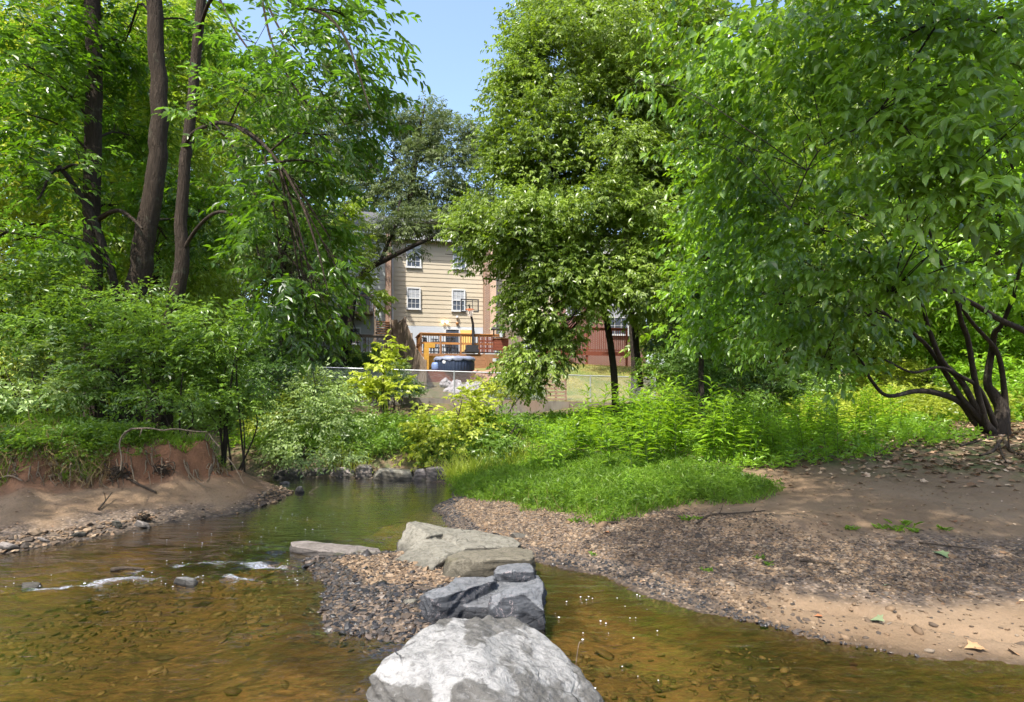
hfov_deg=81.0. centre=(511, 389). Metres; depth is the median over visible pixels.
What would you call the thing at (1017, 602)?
leaf litter
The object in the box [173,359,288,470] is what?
shrub
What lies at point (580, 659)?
bed stones
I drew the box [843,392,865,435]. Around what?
tall weed
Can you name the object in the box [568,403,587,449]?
tall weed
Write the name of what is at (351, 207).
tree
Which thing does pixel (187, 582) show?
rock
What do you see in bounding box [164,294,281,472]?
shrub
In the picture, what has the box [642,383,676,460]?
tall weed
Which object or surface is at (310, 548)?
flat rock
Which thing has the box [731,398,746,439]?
tall weed
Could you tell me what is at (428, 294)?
townhouse
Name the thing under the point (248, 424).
shrub
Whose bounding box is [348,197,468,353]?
tree
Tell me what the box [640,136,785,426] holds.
tree
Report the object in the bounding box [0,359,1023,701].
ground
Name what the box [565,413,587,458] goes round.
tall weed
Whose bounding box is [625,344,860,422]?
shrub
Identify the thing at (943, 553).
fallen leaf
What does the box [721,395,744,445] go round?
tall weed
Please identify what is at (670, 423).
tall weed
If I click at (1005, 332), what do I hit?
tree
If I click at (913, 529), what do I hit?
sprout
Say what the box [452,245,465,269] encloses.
window
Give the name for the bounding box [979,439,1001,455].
root
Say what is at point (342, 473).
boulder
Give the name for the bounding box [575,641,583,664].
stick
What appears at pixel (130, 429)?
driftwood branch
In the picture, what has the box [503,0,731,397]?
tree
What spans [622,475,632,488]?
weed
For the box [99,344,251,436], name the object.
shrub
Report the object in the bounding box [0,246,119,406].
shrub
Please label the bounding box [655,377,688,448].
tall weed
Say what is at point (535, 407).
retaining wall
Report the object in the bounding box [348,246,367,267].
window
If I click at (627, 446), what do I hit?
tall weed
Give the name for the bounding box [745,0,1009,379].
tree
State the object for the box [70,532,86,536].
rock
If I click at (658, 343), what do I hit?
tree
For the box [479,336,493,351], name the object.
picket fence
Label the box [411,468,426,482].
boulder
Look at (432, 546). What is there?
boulder
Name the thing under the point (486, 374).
stone wall
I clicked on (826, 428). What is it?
tall weed
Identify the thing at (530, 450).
tall weed
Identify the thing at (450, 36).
sky
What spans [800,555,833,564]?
stick
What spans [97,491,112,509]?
stick
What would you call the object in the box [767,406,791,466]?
tall weed
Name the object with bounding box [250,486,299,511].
gravel
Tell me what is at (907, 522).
sprout
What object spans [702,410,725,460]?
tall weed
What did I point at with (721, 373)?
shrub
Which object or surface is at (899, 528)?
sprout
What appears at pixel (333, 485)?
water
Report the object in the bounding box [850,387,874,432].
tall weed
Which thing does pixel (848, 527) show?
sprout
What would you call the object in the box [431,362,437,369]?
tub pump
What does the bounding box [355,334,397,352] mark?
wooden deck
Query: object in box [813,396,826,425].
tall weed
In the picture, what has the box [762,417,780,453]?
tall weed
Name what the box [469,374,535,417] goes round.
shrub
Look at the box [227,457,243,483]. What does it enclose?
stick
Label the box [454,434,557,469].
grass
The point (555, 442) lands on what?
tall weed
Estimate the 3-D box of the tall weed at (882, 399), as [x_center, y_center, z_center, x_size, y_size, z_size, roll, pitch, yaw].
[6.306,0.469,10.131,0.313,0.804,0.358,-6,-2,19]
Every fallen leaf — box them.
[871,614,884,621]
[932,550,948,557]
[965,640,987,649]
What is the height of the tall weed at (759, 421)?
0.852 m
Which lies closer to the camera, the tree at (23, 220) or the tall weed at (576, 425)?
the tall weed at (576, 425)
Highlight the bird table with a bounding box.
[491,326,505,337]
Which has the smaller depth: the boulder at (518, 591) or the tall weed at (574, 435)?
the boulder at (518, 591)
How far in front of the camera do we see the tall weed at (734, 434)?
9.72 m
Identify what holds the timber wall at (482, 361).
on the ground at (306, 669)
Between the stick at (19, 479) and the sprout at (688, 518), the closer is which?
the sprout at (688, 518)
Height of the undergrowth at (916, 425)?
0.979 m
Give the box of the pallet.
[545,379,566,400]
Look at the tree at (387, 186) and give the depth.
48.51 m
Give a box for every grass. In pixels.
[0,407,232,485]
[0,410,230,492]
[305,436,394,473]
[428,451,498,480]
[442,444,785,522]
[448,448,772,523]
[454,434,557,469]
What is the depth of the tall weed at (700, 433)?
9.17 m
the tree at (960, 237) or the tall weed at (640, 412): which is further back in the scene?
the tree at (960, 237)
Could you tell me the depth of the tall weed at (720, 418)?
9.08 m
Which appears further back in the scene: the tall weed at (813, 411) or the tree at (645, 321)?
the tree at (645, 321)
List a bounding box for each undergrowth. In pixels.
[5,392,326,435]
[218,395,1023,447]
[239,416,505,465]
[481,370,545,400]
[526,405,994,469]
[784,378,1023,427]
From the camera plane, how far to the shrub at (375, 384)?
13.03 m
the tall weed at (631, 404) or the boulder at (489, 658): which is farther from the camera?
the tall weed at (631, 404)
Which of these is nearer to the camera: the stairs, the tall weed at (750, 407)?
the tall weed at (750, 407)
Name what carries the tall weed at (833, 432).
on the ground at (306, 669)
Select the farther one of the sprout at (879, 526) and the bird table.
the bird table
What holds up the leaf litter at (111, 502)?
on the ground at (306, 669)
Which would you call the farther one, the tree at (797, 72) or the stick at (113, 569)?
the tree at (797, 72)
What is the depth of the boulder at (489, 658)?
2.71 m
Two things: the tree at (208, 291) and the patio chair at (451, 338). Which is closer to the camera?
the tree at (208, 291)
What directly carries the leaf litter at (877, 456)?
on the ground at (306, 669)
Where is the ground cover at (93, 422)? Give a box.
[0,402,221,465]
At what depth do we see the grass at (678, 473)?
8.08 m
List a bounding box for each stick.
[0,475,22,480]
[48,454,91,477]
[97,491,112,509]
[110,566,144,571]
[183,461,208,488]
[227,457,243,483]
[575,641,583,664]
[696,505,764,523]
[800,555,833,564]
[919,541,978,549]
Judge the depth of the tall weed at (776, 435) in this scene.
9.58 m
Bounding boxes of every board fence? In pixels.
[390,316,426,388]
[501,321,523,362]
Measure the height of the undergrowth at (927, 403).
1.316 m
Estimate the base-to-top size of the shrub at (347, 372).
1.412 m
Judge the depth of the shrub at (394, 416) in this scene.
11.69 m
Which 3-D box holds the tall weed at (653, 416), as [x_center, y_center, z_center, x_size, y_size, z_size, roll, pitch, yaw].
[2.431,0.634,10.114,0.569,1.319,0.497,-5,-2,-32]
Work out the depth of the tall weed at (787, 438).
8.94 m
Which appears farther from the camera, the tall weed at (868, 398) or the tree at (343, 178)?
the tree at (343, 178)
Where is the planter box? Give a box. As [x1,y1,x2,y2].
[493,338,508,350]
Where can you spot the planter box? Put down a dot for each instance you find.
(499, 344)
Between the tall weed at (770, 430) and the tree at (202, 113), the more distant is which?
the tree at (202, 113)
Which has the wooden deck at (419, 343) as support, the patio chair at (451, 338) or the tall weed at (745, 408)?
the patio chair at (451, 338)
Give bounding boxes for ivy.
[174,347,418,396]
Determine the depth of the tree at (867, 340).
14.54 m
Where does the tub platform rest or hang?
on the ground at (306, 669)
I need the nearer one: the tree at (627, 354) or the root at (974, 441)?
the root at (974, 441)
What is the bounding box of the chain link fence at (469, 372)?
[232,364,655,401]
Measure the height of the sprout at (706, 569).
0.033 m
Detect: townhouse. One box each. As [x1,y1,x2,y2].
[296,209,390,351]
[386,216,482,358]
[483,243,551,362]
[557,234,645,366]
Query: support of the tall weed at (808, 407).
on the ground at (306, 669)
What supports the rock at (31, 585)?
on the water
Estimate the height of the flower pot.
0.669 m
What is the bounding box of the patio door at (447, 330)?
[445,328,471,351]
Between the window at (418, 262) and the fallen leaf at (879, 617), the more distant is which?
the window at (418, 262)
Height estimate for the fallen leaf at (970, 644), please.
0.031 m
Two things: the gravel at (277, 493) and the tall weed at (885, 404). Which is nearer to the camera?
the gravel at (277, 493)
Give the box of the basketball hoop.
[461,299,478,351]
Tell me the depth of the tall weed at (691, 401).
10.65 m
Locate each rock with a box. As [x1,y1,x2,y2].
[0,542,19,549]
[21,582,42,592]
[36,537,49,541]
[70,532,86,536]
[111,521,121,528]
[132,511,153,521]
[134,520,149,527]
[174,577,197,587]
[289,541,380,561]
[295,486,304,493]
[403,599,417,603]
[509,533,528,537]
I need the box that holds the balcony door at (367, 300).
[356,287,372,308]
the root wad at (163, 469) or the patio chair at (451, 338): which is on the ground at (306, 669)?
the root wad at (163, 469)
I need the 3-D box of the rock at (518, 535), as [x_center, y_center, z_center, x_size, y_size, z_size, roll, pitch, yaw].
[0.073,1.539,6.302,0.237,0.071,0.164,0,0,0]
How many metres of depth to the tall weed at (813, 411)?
10.85 m
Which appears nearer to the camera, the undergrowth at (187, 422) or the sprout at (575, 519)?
the sprout at (575, 519)
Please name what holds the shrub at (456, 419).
on the ground at (306, 669)
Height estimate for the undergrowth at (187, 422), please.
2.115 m
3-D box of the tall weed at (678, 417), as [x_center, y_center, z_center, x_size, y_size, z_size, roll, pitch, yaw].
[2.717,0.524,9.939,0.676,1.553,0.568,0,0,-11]
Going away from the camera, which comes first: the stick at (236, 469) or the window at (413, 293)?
the stick at (236, 469)
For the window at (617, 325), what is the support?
in the townhouse at (597, 359)
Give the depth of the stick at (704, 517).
6.33 m
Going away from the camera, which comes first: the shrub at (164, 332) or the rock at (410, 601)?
the rock at (410, 601)
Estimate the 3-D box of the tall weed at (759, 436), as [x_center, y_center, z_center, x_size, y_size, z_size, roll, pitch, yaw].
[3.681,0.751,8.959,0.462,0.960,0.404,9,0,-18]
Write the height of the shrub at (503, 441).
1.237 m
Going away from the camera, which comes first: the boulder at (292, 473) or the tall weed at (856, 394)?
the tall weed at (856, 394)
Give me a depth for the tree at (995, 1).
26.65 m
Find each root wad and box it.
[99,460,156,492]
[147,460,174,478]
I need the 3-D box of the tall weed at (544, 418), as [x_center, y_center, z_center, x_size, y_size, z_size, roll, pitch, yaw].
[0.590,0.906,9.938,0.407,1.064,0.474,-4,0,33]
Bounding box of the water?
[0,477,1020,699]
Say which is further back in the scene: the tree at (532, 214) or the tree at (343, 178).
the tree at (343, 178)
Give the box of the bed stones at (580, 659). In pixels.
[0,522,805,701]
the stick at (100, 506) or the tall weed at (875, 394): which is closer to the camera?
the stick at (100, 506)
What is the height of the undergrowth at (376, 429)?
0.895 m
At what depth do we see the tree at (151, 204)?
11.74 m
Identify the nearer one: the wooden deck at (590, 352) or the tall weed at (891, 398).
the tall weed at (891, 398)
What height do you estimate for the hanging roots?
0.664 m
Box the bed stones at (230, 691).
[13,564,844,701]
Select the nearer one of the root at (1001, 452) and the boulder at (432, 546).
the boulder at (432, 546)
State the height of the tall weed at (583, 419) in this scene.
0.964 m
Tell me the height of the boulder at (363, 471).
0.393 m
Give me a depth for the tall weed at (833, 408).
10.79 m
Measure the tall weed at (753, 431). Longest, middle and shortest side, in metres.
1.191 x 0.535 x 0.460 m
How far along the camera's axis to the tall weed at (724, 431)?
9.91 m
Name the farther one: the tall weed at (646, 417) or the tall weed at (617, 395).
the tall weed at (646, 417)
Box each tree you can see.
[0,0,174,422]
[0,0,190,419]
[0,2,129,398]
[0,73,175,352]
[0,118,135,423]
[3,0,292,426]
[19,0,266,395]
[53,0,259,424]
[56,19,272,374]
[151,0,430,430]
[171,76,275,329]
[199,71,359,392]
[209,47,368,348]
[306,192,398,369]
[319,81,502,217]
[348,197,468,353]
[414,0,739,415]
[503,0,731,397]
[605,229,666,348]
[608,0,1023,435]
[613,134,694,387]
[631,3,806,399]
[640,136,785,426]
[662,9,831,400]
[699,0,998,399]
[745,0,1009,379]
[801,0,1021,383]
[822,0,1023,386]
[907,8,1023,377]
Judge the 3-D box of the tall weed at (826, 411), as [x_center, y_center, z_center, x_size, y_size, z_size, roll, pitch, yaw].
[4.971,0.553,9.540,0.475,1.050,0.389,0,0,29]
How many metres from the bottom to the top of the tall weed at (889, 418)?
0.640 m
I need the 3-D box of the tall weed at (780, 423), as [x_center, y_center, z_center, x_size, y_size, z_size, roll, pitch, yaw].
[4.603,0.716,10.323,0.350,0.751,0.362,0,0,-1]
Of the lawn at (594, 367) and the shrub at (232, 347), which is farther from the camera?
the lawn at (594, 367)
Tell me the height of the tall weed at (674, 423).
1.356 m
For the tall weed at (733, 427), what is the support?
on the ground at (306, 669)
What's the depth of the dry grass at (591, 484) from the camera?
7.50 m
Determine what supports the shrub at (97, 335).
on the ground at (306, 669)
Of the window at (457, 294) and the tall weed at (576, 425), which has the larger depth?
the window at (457, 294)
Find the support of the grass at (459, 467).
on the ground at (306, 669)
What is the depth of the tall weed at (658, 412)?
10.80 m
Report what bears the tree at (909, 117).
on the ground at (306, 669)
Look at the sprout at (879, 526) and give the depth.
5.76 m
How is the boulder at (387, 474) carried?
on the ground at (306, 669)
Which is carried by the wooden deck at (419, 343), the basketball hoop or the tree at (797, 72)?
the basketball hoop
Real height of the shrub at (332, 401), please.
2.392 m
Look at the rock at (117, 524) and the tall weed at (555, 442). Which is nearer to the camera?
the rock at (117, 524)
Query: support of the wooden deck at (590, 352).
on the ground at (306, 669)
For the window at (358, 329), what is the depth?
37.59 m
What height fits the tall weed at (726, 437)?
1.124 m
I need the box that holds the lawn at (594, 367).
[485,361,690,401]
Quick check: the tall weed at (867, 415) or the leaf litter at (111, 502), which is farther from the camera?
the tall weed at (867, 415)
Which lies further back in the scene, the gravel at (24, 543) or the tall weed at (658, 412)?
the tall weed at (658, 412)
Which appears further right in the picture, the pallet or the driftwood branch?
the pallet
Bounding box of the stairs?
[374,306,390,343]
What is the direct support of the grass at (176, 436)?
on the ground at (306, 669)
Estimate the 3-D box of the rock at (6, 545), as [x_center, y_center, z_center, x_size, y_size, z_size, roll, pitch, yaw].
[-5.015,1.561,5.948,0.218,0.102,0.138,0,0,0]
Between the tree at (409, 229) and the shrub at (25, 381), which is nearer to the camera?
the shrub at (25, 381)
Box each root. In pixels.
[959,438,993,445]
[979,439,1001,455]
[996,439,1006,462]
[1003,424,1023,456]
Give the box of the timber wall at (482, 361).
[424,343,492,369]
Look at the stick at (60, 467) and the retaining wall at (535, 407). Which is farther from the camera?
the retaining wall at (535, 407)
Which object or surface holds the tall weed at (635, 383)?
on the ground at (306, 669)
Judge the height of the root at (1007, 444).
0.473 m
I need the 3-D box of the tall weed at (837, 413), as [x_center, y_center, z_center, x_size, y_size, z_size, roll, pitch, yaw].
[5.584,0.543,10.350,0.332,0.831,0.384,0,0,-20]
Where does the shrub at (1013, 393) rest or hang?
on the ground at (306, 669)
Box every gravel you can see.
[0,484,288,552]
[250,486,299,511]
[331,551,459,585]
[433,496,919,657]
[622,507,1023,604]
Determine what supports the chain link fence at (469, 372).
on the retaining wall at (535, 407)
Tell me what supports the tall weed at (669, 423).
on the ground at (306, 669)
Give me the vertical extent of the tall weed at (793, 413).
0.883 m
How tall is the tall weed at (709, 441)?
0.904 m
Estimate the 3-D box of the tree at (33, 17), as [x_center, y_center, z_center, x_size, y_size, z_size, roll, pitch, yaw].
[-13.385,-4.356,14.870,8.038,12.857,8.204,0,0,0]
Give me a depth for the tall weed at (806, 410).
11.22 m
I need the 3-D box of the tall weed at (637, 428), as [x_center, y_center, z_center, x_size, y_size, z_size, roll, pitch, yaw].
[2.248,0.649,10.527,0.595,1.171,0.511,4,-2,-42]
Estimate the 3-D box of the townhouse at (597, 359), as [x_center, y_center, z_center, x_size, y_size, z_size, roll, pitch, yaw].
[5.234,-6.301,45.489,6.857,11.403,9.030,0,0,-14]
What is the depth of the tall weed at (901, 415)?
9.67 m
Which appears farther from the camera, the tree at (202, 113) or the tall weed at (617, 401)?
the tree at (202, 113)
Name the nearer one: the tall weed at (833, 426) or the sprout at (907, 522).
the sprout at (907, 522)
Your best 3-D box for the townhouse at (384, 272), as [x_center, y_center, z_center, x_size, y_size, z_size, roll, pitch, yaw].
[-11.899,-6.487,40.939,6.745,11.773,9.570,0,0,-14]
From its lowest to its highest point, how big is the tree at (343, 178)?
17.797 m
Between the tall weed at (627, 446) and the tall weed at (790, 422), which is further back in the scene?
the tall weed at (790, 422)
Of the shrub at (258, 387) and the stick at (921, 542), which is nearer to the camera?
the stick at (921, 542)
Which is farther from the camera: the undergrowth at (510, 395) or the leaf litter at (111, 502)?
the undergrowth at (510, 395)
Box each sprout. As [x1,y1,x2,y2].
[567,517,582,522]
[677,514,692,520]
[699,566,712,571]
[843,525,860,529]
[871,523,888,528]
[884,519,922,526]
[884,523,905,531]
[905,527,919,531]
[935,524,954,530]
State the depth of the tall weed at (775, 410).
11.15 m
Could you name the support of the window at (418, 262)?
in the townhouse at (428, 294)
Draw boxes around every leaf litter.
[0,440,256,541]
[439,476,1023,612]
[673,418,1023,490]
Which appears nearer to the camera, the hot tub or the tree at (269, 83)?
the tree at (269, 83)
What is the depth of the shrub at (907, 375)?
14.18 m
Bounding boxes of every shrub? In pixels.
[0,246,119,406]
[0,325,112,417]
[13,277,170,420]
[82,275,227,427]
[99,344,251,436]
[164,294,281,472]
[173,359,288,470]
[225,300,322,423]
[235,375,317,442]
[252,357,382,477]
[316,366,372,390]
[340,401,418,460]
[343,329,424,427]
[356,368,430,413]
[380,358,410,375]
[391,379,510,470]
[465,402,550,465]
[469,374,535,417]
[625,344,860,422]
[651,336,824,412]
[817,351,963,420]
[899,317,1023,397]
[946,364,1023,421]
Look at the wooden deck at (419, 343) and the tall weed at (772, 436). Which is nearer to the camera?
the tall weed at (772, 436)
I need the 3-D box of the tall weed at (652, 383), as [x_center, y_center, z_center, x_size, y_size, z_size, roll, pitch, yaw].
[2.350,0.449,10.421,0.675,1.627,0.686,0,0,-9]
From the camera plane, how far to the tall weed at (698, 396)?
11.42 m
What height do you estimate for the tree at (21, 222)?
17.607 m
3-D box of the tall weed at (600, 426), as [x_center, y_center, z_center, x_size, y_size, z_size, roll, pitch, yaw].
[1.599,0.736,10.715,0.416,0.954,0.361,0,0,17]
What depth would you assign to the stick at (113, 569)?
5.32 m
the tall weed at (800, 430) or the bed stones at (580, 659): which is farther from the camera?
the tall weed at (800, 430)
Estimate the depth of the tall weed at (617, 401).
10.40 m
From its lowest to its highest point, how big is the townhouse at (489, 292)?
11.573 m
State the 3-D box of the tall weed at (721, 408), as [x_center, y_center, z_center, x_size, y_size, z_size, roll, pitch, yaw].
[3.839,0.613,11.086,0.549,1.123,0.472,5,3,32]
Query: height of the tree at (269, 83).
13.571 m
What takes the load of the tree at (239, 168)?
on the ground at (306, 669)
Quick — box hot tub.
[434,355,474,370]
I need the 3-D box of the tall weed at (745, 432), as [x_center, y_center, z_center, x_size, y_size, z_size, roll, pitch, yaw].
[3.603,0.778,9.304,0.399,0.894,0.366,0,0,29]
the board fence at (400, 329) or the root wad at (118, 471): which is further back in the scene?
the board fence at (400, 329)
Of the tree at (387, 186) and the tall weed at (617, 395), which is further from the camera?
the tree at (387, 186)
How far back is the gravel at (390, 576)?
5.11 m
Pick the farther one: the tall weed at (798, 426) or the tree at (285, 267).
the tree at (285, 267)
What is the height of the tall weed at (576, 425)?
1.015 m
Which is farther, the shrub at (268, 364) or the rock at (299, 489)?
the shrub at (268, 364)
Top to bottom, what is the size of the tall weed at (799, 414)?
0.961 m
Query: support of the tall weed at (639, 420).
on the ground at (306, 669)
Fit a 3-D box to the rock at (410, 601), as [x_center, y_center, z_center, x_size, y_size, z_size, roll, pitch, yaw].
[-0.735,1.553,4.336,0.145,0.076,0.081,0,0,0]
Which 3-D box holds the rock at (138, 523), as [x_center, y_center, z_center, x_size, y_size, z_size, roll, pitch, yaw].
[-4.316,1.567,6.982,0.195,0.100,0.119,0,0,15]
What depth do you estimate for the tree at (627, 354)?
31.40 m
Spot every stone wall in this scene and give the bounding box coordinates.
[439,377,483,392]
[471,365,495,385]
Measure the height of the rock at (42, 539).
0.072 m
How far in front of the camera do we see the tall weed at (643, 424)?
9.19 m
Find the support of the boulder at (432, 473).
on the ground at (306, 669)
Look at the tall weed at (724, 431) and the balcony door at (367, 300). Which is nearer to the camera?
the tall weed at (724, 431)
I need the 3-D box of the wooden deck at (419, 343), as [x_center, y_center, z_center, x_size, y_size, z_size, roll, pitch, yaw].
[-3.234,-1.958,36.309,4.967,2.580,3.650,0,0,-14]
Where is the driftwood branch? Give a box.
[119,427,219,470]
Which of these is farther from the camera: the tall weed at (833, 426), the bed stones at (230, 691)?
the tall weed at (833, 426)
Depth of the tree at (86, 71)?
11.35 m
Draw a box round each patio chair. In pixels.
[442,337,452,353]
[447,338,457,353]
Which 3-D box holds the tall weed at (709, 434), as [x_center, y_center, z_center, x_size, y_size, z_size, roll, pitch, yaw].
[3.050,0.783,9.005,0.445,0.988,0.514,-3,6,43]
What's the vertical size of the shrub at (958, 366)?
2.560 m
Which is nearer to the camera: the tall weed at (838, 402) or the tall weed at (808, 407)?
the tall weed at (838, 402)
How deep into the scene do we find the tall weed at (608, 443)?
9.26 m
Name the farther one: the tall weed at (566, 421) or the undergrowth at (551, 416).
the undergrowth at (551, 416)
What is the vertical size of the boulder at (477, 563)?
0.411 m
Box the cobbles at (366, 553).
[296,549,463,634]
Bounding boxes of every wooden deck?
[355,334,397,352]
[415,332,504,365]
[538,327,627,366]
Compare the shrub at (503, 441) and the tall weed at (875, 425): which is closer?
the tall weed at (875, 425)
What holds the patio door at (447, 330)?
in the townhouse at (428, 294)
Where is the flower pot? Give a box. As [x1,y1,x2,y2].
[499,326,506,336]
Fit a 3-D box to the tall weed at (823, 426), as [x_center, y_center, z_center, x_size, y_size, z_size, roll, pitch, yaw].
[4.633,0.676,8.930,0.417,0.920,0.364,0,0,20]
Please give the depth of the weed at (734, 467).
7.79 m
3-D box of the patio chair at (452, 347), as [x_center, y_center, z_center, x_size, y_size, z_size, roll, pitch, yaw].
[-3.576,-2.570,35.977,0.532,1.007,0.602,0,0,14]
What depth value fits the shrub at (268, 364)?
12.69 m
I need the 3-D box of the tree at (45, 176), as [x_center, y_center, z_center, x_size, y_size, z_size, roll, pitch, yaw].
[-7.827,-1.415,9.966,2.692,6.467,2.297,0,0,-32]
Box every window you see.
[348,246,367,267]
[352,327,360,344]
[406,244,421,268]
[406,287,420,309]
[451,289,465,311]
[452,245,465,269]
[608,303,628,335]
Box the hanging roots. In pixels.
[0,437,231,488]
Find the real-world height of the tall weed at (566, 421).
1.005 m
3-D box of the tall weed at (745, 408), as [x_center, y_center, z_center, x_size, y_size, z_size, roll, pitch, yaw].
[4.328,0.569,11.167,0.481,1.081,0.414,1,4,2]
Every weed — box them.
[525,429,541,463]
[535,413,556,464]
[541,426,566,468]
[549,414,573,459]
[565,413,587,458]
[566,403,589,451]
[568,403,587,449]
[575,401,591,449]
[576,383,599,442]
[584,382,616,453]
[590,404,612,443]
[593,412,620,465]
[604,387,640,450]
[609,390,634,446]
[615,381,644,444]
[615,416,645,468]
[621,389,658,455]
[621,466,633,485]
[622,372,645,434]
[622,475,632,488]
[628,369,666,451]
[629,393,646,439]
[630,396,655,439]
[631,399,653,445]
[631,403,659,461]
[638,389,668,452]
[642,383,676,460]
[645,384,666,450]
[653,396,689,451]
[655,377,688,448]
[658,398,683,449]
[659,375,694,445]
[659,387,694,455]
[666,375,699,441]
[686,393,707,434]
[689,396,706,443]
[690,397,719,457]
[691,376,727,449]
[697,414,724,462]
[698,409,727,463]
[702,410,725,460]
[702,418,722,460]
[710,394,736,462]
[711,392,729,439]
[715,397,741,456]
[719,412,736,450]
[720,390,745,460]
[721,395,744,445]
[724,414,741,453]
[730,461,737,475]
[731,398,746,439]
[732,411,755,463]
[735,392,762,460]
[737,394,764,466]
[738,391,755,429]
[739,420,758,452]
[744,408,773,468]
[751,412,765,448]
[754,399,778,450]
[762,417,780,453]
[764,415,782,450]
[765,421,784,460]
[766,396,783,436]
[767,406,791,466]
[772,410,788,441]
[778,421,798,464]
[784,393,814,455]
[784,410,796,436]
[785,398,806,433]
[790,406,807,450]
[793,395,806,433]
[797,392,819,432]
[799,387,821,440]
[800,395,815,425]
[809,404,836,463]
[810,392,839,443]
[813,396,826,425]
[816,413,830,444]
[823,392,843,428]
[823,396,851,454]
[825,396,850,438]
[825,415,844,445]
[826,398,846,429]
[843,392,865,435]
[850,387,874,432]
[854,385,886,444]
[858,385,877,414]
[860,375,887,428]
[863,412,884,444]
[875,394,893,437]
[878,405,898,432]
[881,384,905,437]
[883,385,900,413]
[890,389,912,429]
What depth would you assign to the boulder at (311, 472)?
11.04 m
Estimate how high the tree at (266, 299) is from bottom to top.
19.887 m
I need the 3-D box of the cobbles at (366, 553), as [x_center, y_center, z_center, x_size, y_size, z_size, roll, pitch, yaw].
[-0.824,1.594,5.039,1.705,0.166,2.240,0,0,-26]
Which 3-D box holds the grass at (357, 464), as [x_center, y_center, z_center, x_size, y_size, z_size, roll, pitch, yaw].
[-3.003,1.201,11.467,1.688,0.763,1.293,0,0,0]
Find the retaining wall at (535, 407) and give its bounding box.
[109,392,611,416]
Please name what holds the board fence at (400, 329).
on the ground at (306, 669)
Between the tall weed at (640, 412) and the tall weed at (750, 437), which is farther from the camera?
the tall weed at (640, 412)
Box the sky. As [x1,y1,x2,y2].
[0,0,1017,364]
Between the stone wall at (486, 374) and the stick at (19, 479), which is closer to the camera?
the stick at (19, 479)
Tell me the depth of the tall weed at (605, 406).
10.39 m
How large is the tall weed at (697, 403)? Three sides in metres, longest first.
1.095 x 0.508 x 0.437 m
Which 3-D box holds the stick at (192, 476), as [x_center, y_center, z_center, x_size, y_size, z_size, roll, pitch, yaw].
[-4.317,1.167,8.239,0.494,0.353,0.092,0,0,26]
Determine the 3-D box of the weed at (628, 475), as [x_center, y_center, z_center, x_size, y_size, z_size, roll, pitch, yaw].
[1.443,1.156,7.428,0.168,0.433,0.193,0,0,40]
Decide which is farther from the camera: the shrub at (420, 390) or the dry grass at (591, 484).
the shrub at (420, 390)
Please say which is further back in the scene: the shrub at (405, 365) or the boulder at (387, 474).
the shrub at (405, 365)
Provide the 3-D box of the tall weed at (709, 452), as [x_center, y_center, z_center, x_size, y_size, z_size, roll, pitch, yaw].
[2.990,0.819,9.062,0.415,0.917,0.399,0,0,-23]
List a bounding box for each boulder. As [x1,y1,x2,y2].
[273,468,305,479]
[305,466,330,475]
[330,467,354,478]
[354,464,372,478]
[366,615,603,701]
[372,468,412,483]
[396,521,520,569]
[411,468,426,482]
[419,563,546,636]
[426,466,445,481]
[442,547,536,577]
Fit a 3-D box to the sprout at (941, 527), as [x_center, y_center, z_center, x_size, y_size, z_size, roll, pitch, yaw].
[4.076,1.300,5.646,0.134,0.046,0.155,0,0,-43]
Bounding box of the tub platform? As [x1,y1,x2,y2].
[427,370,475,381]
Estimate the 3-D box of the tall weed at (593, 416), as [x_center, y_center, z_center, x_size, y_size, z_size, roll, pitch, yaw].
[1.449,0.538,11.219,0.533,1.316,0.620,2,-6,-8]
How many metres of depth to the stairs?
36.13 m
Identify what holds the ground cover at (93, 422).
on the ground at (306, 669)
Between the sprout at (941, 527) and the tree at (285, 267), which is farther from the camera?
the tree at (285, 267)
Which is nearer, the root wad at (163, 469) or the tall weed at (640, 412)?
the root wad at (163, 469)

